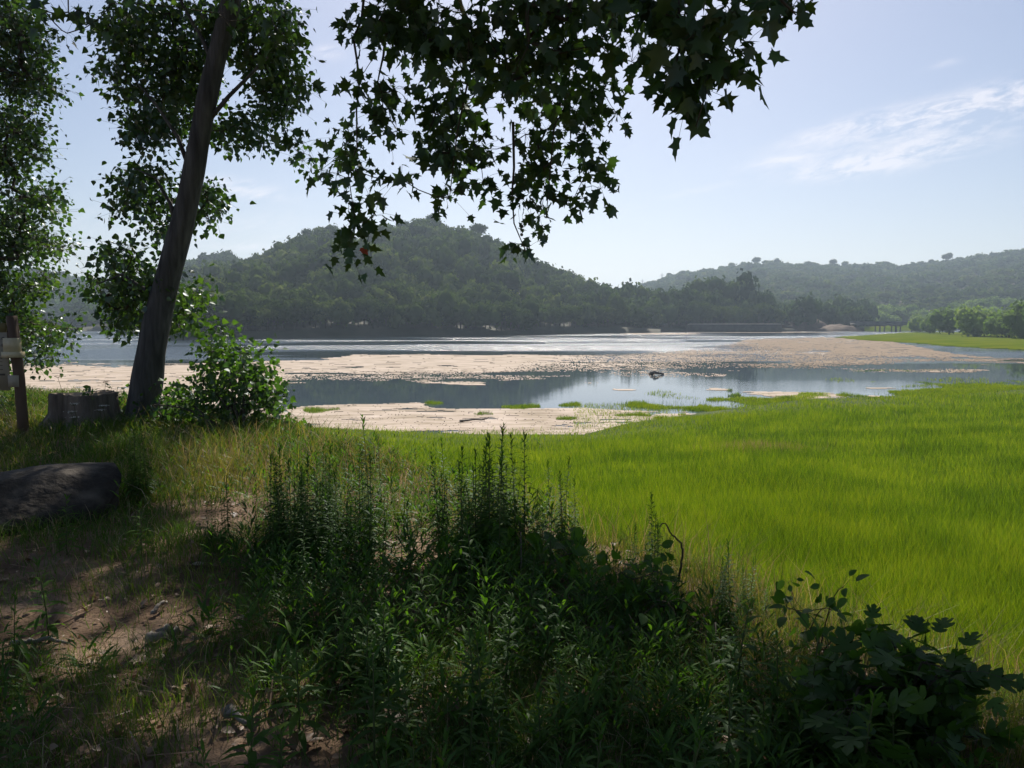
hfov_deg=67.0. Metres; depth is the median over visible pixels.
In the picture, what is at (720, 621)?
herb
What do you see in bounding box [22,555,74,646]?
herb
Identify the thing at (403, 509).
herb
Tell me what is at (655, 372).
rock
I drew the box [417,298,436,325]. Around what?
shore tree
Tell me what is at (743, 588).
horseweed
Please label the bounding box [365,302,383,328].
shore tree
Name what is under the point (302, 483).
horseweed
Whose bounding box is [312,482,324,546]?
horseweed
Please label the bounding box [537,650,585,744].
herb
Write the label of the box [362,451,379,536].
horseweed
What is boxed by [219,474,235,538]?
horseweed
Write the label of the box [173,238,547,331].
woodland
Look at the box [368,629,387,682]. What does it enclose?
herb
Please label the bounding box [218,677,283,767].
herb
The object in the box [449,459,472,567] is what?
horseweed
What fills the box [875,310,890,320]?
riverside tree
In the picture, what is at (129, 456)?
horseweed
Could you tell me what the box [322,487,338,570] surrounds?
horseweed
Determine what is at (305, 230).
pine tree
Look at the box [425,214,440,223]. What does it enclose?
pine tree
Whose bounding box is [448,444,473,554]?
horseweed
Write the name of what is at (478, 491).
horseweed
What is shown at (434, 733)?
herb
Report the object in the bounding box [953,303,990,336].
willow tree
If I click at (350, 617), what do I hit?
herb
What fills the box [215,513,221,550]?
horseweed
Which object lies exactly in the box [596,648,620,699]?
herb
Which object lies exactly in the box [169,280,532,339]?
hill
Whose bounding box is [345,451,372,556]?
horseweed
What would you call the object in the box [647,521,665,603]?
horseweed
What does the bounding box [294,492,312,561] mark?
horseweed
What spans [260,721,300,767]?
herb
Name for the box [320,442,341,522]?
horseweed
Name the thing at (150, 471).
horseweed
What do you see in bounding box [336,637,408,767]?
herb
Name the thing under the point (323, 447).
horseweed
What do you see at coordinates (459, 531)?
horseweed
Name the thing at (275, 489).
horseweed
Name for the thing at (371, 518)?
horseweed
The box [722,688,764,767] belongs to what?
herb
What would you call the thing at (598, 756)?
herb
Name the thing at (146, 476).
horseweed
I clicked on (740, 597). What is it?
horseweed
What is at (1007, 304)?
riverside tree
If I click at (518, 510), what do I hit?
horseweed
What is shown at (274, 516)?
horseweed
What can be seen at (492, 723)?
herb
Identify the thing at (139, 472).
horseweed
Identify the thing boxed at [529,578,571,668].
herb
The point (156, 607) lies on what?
fallen stick
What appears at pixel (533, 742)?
herb
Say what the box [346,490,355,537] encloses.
horseweed
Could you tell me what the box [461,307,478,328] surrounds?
shore tree
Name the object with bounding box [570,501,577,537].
horseweed
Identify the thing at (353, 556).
horseweed
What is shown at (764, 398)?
water rushes
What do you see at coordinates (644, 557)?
horseweed
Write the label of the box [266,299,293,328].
shore tree
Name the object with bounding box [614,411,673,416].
grass island
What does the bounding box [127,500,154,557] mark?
herb
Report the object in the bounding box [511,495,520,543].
horseweed
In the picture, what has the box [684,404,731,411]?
grass island
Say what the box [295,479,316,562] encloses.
horseweed
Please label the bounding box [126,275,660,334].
hill
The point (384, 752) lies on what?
herb
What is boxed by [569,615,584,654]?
herb
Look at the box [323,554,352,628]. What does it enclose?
herb
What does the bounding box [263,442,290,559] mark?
horseweed
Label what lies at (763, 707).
herb
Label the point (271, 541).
horseweed
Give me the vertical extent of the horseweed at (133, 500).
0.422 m
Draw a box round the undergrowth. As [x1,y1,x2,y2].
[0,421,1004,767]
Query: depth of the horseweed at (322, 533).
5.17 m
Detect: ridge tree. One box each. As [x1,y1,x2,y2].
[751,257,760,262]
[829,259,836,264]
[941,252,952,259]
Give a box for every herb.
[0,590,36,658]
[0,701,41,767]
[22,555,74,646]
[47,494,86,555]
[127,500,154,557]
[192,739,219,767]
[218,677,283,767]
[234,745,260,767]
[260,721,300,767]
[261,624,333,753]
[268,733,291,767]
[281,556,314,626]
[282,561,322,640]
[292,605,312,653]
[308,468,321,508]
[308,621,340,684]
[312,562,328,606]
[322,598,363,683]
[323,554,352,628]
[328,586,370,684]
[334,584,359,644]
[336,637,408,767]
[343,542,374,590]
[345,610,385,701]
[345,630,420,762]
[346,600,359,642]
[347,648,394,740]
[352,503,384,567]
[352,515,378,565]
[359,650,380,696]
[360,588,396,647]
[361,614,398,697]
[368,598,406,688]
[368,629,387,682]
[371,646,387,695]
[374,725,408,767]
[380,517,391,553]
[381,492,393,529]
[382,645,402,695]
[385,677,427,760]
[391,488,414,533]
[391,518,407,566]
[392,498,422,572]
[393,624,407,662]
[396,531,424,590]
[401,658,437,723]
[406,559,447,642]
[414,704,441,762]
[435,742,458,767]
[443,616,500,738]
[451,690,495,767]
[452,523,490,614]
[453,512,483,581]
[454,624,513,749]
[457,464,483,505]
[465,495,479,541]
[468,675,511,757]
[489,595,531,697]
[497,594,518,651]
[513,549,545,629]
[516,490,534,544]
[520,685,558,767]
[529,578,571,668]
[531,502,566,589]
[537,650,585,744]
[556,526,576,570]
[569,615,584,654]
[577,556,601,605]
[580,720,616,767]
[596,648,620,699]
[616,668,649,744]
[645,573,666,627]
[666,711,718,767]
[671,720,721,767]
[703,667,764,767]
[706,612,732,681]
[709,593,764,716]
[717,625,744,687]
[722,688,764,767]
[730,689,752,737]
[732,642,762,697]
[746,685,785,755]
[750,629,801,721]
[754,701,787,767]
[779,615,845,756]
[837,685,898,767]
[837,697,882,765]
[866,696,916,766]
[890,674,934,765]
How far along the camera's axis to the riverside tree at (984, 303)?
416.10 m
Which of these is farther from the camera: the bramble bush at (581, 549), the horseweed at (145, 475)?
the horseweed at (145, 475)
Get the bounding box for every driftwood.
[459,417,488,421]
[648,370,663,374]
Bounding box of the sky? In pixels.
[0,0,1023,287]
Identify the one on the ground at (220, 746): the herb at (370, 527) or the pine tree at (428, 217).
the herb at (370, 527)
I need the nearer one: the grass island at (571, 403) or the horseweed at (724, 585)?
the horseweed at (724, 585)
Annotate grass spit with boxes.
[835,332,1023,349]
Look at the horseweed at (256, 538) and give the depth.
5.21 m
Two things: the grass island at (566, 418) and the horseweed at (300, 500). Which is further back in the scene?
the grass island at (566, 418)
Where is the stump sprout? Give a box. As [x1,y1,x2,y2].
[82,385,99,399]
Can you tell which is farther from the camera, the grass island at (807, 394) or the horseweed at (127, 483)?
the grass island at (807, 394)
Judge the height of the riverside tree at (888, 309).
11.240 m
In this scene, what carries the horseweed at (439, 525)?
on the ground at (220, 746)
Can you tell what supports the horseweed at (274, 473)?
on the ground at (220, 746)
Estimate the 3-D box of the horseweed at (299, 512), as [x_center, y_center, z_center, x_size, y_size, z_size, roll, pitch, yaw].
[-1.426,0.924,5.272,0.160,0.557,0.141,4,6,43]
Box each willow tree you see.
[907,314,924,331]
[919,314,936,332]
[925,306,960,333]
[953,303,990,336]
[981,305,1020,337]
[983,307,999,335]
[998,299,1023,338]
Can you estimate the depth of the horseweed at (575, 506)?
5.37 m
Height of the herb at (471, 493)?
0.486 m
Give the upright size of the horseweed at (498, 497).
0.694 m
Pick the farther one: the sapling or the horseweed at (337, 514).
the horseweed at (337, 514)
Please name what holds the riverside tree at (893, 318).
on the hill at (939, 281)
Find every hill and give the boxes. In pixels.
[1,317,74,328]
[75,321,119,330]
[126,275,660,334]
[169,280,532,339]
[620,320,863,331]
[676,270,1016,326]
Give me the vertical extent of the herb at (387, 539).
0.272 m
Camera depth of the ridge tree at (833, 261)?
849.05 m
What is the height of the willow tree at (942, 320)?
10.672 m
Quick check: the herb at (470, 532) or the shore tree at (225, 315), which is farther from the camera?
the shore tree at (225, 315)
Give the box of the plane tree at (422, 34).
[18,0,818,282]
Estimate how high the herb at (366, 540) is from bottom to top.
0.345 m
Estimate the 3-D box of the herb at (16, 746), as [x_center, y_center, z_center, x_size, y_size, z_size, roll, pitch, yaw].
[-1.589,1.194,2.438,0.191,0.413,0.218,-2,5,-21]
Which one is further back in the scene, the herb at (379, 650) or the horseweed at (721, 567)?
the horseweed at (721, 567)
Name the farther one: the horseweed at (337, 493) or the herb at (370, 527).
the horseweed at (337, 493)
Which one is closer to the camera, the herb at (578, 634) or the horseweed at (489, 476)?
the herb at (578, 634)
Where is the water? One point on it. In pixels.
(582, 386)
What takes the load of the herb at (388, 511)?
on the ground at (220, 746)
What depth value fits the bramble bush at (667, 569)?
4.11 m
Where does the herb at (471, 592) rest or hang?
on the ground at (220, 746)
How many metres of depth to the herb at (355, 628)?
3.47 m
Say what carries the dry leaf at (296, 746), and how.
on the ground at (220, 746)
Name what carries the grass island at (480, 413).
on the sandbar
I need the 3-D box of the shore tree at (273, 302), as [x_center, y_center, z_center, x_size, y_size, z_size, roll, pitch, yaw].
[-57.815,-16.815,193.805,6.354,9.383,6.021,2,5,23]
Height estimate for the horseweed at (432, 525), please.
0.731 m
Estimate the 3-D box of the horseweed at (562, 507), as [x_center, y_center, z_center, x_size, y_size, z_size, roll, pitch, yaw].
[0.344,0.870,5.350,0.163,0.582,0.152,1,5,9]
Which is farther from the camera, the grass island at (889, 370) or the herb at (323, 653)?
the grass island at (889, 370)
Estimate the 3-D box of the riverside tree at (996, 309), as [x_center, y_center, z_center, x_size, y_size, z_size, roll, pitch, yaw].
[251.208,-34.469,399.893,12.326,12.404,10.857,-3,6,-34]
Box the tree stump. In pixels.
[39,390,123,431]
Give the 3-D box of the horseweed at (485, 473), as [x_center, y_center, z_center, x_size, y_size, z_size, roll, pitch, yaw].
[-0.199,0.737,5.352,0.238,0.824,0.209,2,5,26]
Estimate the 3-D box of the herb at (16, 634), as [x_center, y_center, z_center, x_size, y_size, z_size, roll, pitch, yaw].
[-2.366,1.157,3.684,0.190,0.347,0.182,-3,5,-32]
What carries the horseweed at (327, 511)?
on the ground at (220, 746)
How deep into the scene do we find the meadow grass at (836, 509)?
14.10 m
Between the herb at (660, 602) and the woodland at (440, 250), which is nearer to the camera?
the herb at (660, 602)
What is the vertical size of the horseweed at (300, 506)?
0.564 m
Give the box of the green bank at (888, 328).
[859,325,944,330]
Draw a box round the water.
[10,329,1023,432]
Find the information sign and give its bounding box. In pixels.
[0,316,28,437]
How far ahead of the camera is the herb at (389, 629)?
3.35 m
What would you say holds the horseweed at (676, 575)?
on the ground at (220, 746)
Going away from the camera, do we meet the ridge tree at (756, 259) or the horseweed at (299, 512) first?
the horseweed at (299, 512)
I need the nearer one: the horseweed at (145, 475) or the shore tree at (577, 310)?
the horseweed at (145, 475)
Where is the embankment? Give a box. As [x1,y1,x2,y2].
[686,324,781,331]
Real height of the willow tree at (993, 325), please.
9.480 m
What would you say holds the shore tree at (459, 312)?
on the hill at (350, 330)
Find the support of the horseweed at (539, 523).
on the ground at (220, 746)
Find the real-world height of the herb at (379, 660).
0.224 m
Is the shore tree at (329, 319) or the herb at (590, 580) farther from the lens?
the shore tree at (329, 319)
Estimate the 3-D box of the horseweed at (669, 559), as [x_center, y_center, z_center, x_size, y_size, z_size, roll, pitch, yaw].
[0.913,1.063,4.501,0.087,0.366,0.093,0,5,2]
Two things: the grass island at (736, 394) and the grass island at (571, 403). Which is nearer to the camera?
the grass island at (571, 403)
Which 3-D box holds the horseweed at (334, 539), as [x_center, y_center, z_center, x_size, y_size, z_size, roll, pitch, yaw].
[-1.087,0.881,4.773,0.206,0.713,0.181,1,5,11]
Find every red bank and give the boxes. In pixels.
[782,319,826,330]
[815,324,860,331]
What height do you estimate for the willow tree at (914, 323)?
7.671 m
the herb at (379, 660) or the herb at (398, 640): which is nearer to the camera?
the herb at (379, 660)
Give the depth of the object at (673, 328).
303.05 m
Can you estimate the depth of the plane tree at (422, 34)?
6.18 m
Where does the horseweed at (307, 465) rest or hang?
on the ground at (220, 746)
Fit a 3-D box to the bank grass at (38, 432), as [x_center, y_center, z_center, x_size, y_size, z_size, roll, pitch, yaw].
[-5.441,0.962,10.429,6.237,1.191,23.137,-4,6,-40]
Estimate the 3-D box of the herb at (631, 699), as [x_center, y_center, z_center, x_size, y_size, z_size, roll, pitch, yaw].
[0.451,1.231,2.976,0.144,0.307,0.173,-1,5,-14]
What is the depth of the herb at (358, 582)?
4.51 m
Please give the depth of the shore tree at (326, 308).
199.09 m
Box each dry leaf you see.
[285,730,313,750]
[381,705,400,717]
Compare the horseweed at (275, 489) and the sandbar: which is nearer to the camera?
the horseweed at (275, 489)
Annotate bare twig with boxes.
[659,523,683,578]
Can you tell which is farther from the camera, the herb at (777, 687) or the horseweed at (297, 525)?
the horseweed at (297, 525)
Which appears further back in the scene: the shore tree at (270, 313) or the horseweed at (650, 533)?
the shore tree at (270, 313)
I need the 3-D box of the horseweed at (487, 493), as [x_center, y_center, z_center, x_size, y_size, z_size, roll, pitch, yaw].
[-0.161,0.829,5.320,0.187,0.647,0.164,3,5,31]
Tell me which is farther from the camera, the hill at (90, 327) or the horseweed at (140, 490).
the hill at (90, 327)
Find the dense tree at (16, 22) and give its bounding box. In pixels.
[0,0,91,380]
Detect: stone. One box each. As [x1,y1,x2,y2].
[145,624,181,644]
[221,703,246,725]
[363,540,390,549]
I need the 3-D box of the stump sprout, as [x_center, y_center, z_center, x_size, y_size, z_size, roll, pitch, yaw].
[-6.273,0.351,11.531,0.250,0.662,0.627,-2,5,-26]
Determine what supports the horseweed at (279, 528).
on the ground at (220, 746)
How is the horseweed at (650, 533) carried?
on the ground at (220, 746)
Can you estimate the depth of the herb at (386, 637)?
3.31 m
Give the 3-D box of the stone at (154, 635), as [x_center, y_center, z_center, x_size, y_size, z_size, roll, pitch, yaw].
[-1.779,1.277,3.946,0.079,0.086,0.183,4,6,39]
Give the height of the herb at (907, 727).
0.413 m
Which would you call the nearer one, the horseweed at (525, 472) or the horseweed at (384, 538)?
the horseweed at (384, 538)
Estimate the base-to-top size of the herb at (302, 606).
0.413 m
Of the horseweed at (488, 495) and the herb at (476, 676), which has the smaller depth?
the herb at (476, 676)
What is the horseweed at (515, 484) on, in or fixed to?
on the ground at (220, 746)
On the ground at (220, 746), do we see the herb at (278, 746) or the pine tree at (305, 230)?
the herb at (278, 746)
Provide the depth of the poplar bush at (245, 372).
10.87 m
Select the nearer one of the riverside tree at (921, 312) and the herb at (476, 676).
the herb at (476, 676)
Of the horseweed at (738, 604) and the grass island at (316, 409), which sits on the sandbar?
the grass island at (316, 409)
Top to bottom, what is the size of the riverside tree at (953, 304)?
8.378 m
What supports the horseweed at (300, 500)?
on the ground at (220, 746)
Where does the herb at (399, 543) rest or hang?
on the ground at (220, 746)
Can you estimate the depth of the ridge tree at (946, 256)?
822.86 m
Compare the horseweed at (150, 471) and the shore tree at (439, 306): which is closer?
the horseweed at (150, 471)
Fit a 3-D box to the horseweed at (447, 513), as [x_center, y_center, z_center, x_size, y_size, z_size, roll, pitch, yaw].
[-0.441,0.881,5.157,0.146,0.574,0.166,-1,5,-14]
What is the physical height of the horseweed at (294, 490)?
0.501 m
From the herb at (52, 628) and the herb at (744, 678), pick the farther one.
the herb at (52, 628)
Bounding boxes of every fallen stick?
[9,636,68,646]
[150,600,167,613]
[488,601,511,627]
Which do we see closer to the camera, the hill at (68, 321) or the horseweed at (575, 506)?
the horseweed at (575, 506)
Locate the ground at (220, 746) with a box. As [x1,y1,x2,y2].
[0,390,1023,767]
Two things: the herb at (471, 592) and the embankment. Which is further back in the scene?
the embankment
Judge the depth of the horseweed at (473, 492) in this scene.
5.51 m
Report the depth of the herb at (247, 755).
2.38 m
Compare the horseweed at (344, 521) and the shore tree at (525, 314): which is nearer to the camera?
the horseweed at (344, 521)
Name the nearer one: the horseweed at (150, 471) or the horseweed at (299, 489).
the horseweed at (299, 489)
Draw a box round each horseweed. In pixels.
[120,449,131,498]
[122,421,140,495]
[125,414,144,499]
[125,428,142,488]
[126,429,137,490]
[128,454,137,499]
[129,460,138,503]
[130,433,148,502]
[131,426,145,486]
[131,435,148,496]
[132,440,144,497]
[135,418,156,499]
[140,444,155,500]
[146,449,157,494]
[200,498,215,555]
[204,494,217,548]
[209,497,219,541]
[215,496,229,553]
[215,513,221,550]
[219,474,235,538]
[220,482,237,550]
[220,497,231,543]
[248,496,261,540]
[252,516,260,556]
[258,482,283,573]
[260,453,277,544]
[260,506,267,547]
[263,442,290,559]
[264,451,291,539]
[264,514,273,553]
[265,483,283,551]
[266,457,289,534]
[272,483,288,549]
[272,484,287,557]
[274,456,309,575]
[275,469,291,538]
[280,498,297,581]
[288,459,299,525]
[290,482,299,536]
[292,495,302,557]
[293,462,308,526]
[294,468,309,542]
[294,476,308,532]
[294,482,310,551]
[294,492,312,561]
[294,503,317,596]
[295,472,321,576]
[295,479,309,551]
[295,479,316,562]
[296,452,320,554]
[297,458,311,522]
[302,451,330,564]
[305,482,328,573]
[308,470,320,520]
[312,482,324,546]
[314,443,328,516]
[315,471,337,555]
[318,486,325,537]
[319,454,332,508]
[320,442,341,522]
[320,484,332,553]
[321,464,337,523]
[322,469,352,575]
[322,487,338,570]
[323,488,336,554]
[332,466,340,522]
[332,478,344,544]
[334,455,357,555]
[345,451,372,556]
[345,495,362,575]
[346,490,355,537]
[353,414,386,540]
[353,442,371,518]
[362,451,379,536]
[362,485,377,551]
[373,436,389,509]
[376,495,392,560]
[427,452,450,545]
[430,485,446,554]
[433,437,455,527]
[434,470,451,553]
[437,475,454,552]
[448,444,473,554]
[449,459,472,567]
[452,484,471,573]
[455,509,465,568]
[459,464,472,518]
[463,503,475,564]
[464,447,487,543]
[465,487,475,534]
[468,464,477,531]
[470,459,490,566]
[470,464,485,539]
[472,432,494,527]
[475,433,507,560]
[476,445,498,544]
[477,460,496,539]
[479,446,517,574]
[479,463,498,542]
[483,496,493,558]
[487,454,509,551]
[488,468,503,522]
[491,422,513,517]
[492,424,515,535]
[494,458,513,551]
[496,469,513,541]
[502,463,513,527]
[504,432,524,538]
[505,478,513,526]
[509,457,521,522]
[511,477,524,544]
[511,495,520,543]
[513,430,538,529]
[517,497,529,543]
[529,489,544,552]
[532,497,546,552]
[541,460,555,532]
[552,469,570,541]
[553,477,569,539]
[553,480,565,542]
[556,456,577,535]
[568,478,581,539]
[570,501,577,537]
[628,523,639,579]
[638,491,662,578]
[638,542,649,602]
[646,513,662,580]
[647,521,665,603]
[651,528,663,587]
[665,537,674,576]
[672,561,681,589]
[707,556,727,629]
[713,562,728,623]
[714,550,731,612]
[715,538,741,642]
[733,588,741,623]
[737,565,747,613]
[738,581,743,619]
[745,556,758,616]
[761,583,770,627]
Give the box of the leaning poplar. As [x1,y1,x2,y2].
[55,0,326,426]
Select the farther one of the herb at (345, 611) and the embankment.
the embankment
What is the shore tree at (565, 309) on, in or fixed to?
on the hill at (589, 329)
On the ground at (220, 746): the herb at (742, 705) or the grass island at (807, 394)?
the herb at (742, 705)
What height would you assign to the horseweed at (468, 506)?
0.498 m
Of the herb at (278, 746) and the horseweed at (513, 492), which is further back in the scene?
the horseweed at (513, 492)
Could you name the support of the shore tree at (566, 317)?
on the hill at (589, 329)
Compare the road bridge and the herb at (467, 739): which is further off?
the road bridge
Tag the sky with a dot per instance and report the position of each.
(892, 131)
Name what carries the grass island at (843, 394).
on the ground at (220, 746)
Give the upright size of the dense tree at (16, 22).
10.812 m
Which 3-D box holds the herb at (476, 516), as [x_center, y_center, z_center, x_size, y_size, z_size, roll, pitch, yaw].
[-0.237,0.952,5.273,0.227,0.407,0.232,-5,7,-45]
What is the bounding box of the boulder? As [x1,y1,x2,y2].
[0,462,120,533]
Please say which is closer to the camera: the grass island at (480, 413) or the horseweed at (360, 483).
the horseweed at (360, 483)
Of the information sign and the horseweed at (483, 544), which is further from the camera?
the information sign
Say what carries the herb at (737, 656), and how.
on the ground at (220, 746)
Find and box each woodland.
[0,267,136,320]
[59,248,245,325]
[115,218,667,329]
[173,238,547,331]
[564,268,881,326]
[635,248,1023,320]
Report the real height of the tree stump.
0.784 m
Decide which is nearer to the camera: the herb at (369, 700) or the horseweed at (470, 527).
the herb at (369, 700)
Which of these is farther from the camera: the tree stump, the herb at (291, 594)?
the tree stump
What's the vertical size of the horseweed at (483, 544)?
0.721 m
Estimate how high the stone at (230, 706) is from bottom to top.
0.060 m
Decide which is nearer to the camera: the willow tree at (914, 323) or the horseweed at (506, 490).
the horseweed at (506, 490)
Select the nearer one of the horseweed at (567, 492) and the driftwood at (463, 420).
the horseweed at (567, 492)
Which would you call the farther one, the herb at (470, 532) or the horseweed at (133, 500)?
the horseweed at (133, 500)
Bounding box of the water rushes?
[607,387,939,405]
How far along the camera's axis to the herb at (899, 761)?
2.48 m
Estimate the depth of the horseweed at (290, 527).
4.79 m
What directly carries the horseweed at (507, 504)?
on the ground at (220, 746)
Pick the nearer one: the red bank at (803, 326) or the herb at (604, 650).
the herb at (604, 650)
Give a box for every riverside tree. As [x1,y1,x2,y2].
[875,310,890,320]
[878,304,896,314]
[889,315,901,320]
[905,304,918,311]
[911,309,928,318]
[947,302,959,308]
[964,299,977,305]
[971,298,992,308]
[981,296,1001,306]
[989,305,1006,313]
[996,300,1010,308]
[1000,296,1015,303]
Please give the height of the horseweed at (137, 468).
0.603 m
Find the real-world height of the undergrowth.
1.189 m
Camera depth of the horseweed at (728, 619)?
3.87 m
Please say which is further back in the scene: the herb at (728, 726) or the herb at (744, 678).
the herb at (744, 678)
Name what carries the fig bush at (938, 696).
on the ground at (220, 746)
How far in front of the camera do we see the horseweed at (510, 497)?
5.72 m
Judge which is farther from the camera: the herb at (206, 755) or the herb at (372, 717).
the herb at (372, 717)
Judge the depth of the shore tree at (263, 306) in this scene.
189.39 m
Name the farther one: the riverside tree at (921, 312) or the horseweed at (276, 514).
the riverside tree at (921, 312)
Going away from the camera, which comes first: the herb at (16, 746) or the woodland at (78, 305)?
the herb at (16, 746)
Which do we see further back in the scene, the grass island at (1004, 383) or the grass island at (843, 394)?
the grass island at (1004, 383)
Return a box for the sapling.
[765,569,896,675]
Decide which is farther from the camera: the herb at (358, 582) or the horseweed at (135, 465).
the horseweed at (135, 465)
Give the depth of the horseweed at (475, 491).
5.09 m
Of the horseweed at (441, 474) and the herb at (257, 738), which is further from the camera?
the horseweed at (441, 474)
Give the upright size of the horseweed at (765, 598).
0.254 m
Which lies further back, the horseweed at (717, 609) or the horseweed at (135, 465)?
the horseweed at (135, 465)
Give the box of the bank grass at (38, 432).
[0,384,1023,767]
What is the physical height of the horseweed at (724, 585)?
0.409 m
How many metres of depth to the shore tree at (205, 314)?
174.68 m
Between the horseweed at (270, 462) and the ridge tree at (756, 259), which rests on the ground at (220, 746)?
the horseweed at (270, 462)
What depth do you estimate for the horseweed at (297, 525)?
5.21 m
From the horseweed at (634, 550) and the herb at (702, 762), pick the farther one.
the horseweed at (634, 550)
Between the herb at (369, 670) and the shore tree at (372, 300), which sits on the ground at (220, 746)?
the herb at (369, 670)
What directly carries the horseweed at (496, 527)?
on the ground at (220, 746)
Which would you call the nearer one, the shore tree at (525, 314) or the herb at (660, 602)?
the herb at (660, 602)
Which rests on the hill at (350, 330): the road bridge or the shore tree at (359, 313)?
the shore tree at (359, 313)
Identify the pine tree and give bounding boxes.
[301,228,312,234]
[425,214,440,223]
[468,223,488,234]
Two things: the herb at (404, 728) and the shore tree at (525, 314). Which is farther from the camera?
the shore tree at (525, 314)
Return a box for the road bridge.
[850,321,911,330]
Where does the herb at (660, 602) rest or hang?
on the ground at (220, 746)
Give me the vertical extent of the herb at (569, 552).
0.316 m
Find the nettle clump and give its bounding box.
[678,608,793,677]
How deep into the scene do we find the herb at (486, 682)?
2.94 m
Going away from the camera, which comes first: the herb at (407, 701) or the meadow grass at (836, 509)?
the herb at (407, 701)
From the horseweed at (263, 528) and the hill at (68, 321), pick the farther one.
the hill at (68, 321)
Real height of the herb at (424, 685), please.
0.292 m
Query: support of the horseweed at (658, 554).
on the ground at (220, 746)
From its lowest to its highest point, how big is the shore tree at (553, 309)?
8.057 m
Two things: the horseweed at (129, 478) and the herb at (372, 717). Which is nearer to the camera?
the herb at (372, 717)
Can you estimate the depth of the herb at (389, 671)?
3.31 m
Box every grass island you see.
[303,406,340,413]
[424,400,442,403]
[474,409,492,414]
[501,402,540,408]
[555,414,576,419]
[558,400,580,405]
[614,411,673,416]
[624,399,648,406]
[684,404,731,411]
[728,391,741,395]
[773,394,795,398]
[791,391,829,396]
[820,392,868,396]
[858,369,937,371]
[950,380,1023,387]
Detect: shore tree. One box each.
[184,304,213,332]
[189,304,216,331]
[212,313,227,326]
[252,304,272,328]
[259,306,278,330]
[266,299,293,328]
[270,298,295,328]
[284,296,311,326]
[310,300,338,327]
[324,313,332,327]
[350,304,367,326]
[353,296,380,324]
[353,297,377,325]
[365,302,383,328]
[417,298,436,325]
[435,302,460,327]
[453,305,471,328]
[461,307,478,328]
[498,303,517,329]
[518,308,533,330]
[546,307,564,325]
[558,307,571,324]
[559,310,575,327]
[567,305,584,327]
[641,302,661,327]
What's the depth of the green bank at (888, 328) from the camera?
336.76 m
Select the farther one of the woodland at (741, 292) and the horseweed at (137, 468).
the woodland at (741, 292)
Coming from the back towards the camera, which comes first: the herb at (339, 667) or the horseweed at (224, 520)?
the horseweed at (224, 520)
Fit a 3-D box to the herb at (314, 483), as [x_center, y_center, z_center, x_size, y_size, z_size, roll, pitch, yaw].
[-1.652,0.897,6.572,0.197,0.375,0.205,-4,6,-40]
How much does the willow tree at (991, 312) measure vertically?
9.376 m
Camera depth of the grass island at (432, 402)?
39.47 m
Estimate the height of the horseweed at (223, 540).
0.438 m
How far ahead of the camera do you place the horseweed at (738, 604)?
4.10 m
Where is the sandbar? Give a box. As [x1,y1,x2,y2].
[10,332,1023,433]
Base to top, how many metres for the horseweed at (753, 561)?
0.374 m
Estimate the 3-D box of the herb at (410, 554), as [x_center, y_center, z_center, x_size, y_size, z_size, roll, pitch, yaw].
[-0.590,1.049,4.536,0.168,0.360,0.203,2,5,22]
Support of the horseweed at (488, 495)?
on the ground at (220, 746)
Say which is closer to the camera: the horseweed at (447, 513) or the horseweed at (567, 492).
the horseweed at (447, 513)
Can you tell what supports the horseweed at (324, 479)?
on the ground at (220, 746)
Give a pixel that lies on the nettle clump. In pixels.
(709, 628)
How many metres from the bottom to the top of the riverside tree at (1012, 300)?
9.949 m
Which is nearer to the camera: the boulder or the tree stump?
the boulder
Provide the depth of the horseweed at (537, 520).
5.11 m
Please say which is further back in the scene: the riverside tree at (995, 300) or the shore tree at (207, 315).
the riverside tree at (995, 300)
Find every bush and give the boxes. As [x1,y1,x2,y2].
[0,390,41,429]
[105,315,312,435]
[436,514,607,604]
[554,540,700,632]
[768,603,1023,767]
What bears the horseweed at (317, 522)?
on the ground at (220, 746)
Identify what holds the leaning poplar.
on the ground at (220, 746)
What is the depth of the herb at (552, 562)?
4.55 m
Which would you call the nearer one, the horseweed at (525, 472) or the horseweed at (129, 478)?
the horseweed at (525, 472)
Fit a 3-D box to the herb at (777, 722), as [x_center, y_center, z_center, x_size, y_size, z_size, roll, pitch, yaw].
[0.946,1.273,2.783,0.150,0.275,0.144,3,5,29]
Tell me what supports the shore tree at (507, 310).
on the hill at (350, 330)
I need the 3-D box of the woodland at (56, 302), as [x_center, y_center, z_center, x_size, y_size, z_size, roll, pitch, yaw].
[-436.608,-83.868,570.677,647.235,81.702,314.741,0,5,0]
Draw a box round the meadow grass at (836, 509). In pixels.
[26,377,1023,690]
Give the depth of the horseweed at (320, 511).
5.45 m
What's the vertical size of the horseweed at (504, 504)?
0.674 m
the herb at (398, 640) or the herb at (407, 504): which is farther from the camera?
the herb at (407, 504)
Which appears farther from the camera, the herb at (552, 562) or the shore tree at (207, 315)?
the shore tree at (207, 315)
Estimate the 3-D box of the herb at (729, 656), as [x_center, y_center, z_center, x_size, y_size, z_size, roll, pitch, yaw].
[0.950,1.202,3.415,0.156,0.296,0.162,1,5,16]

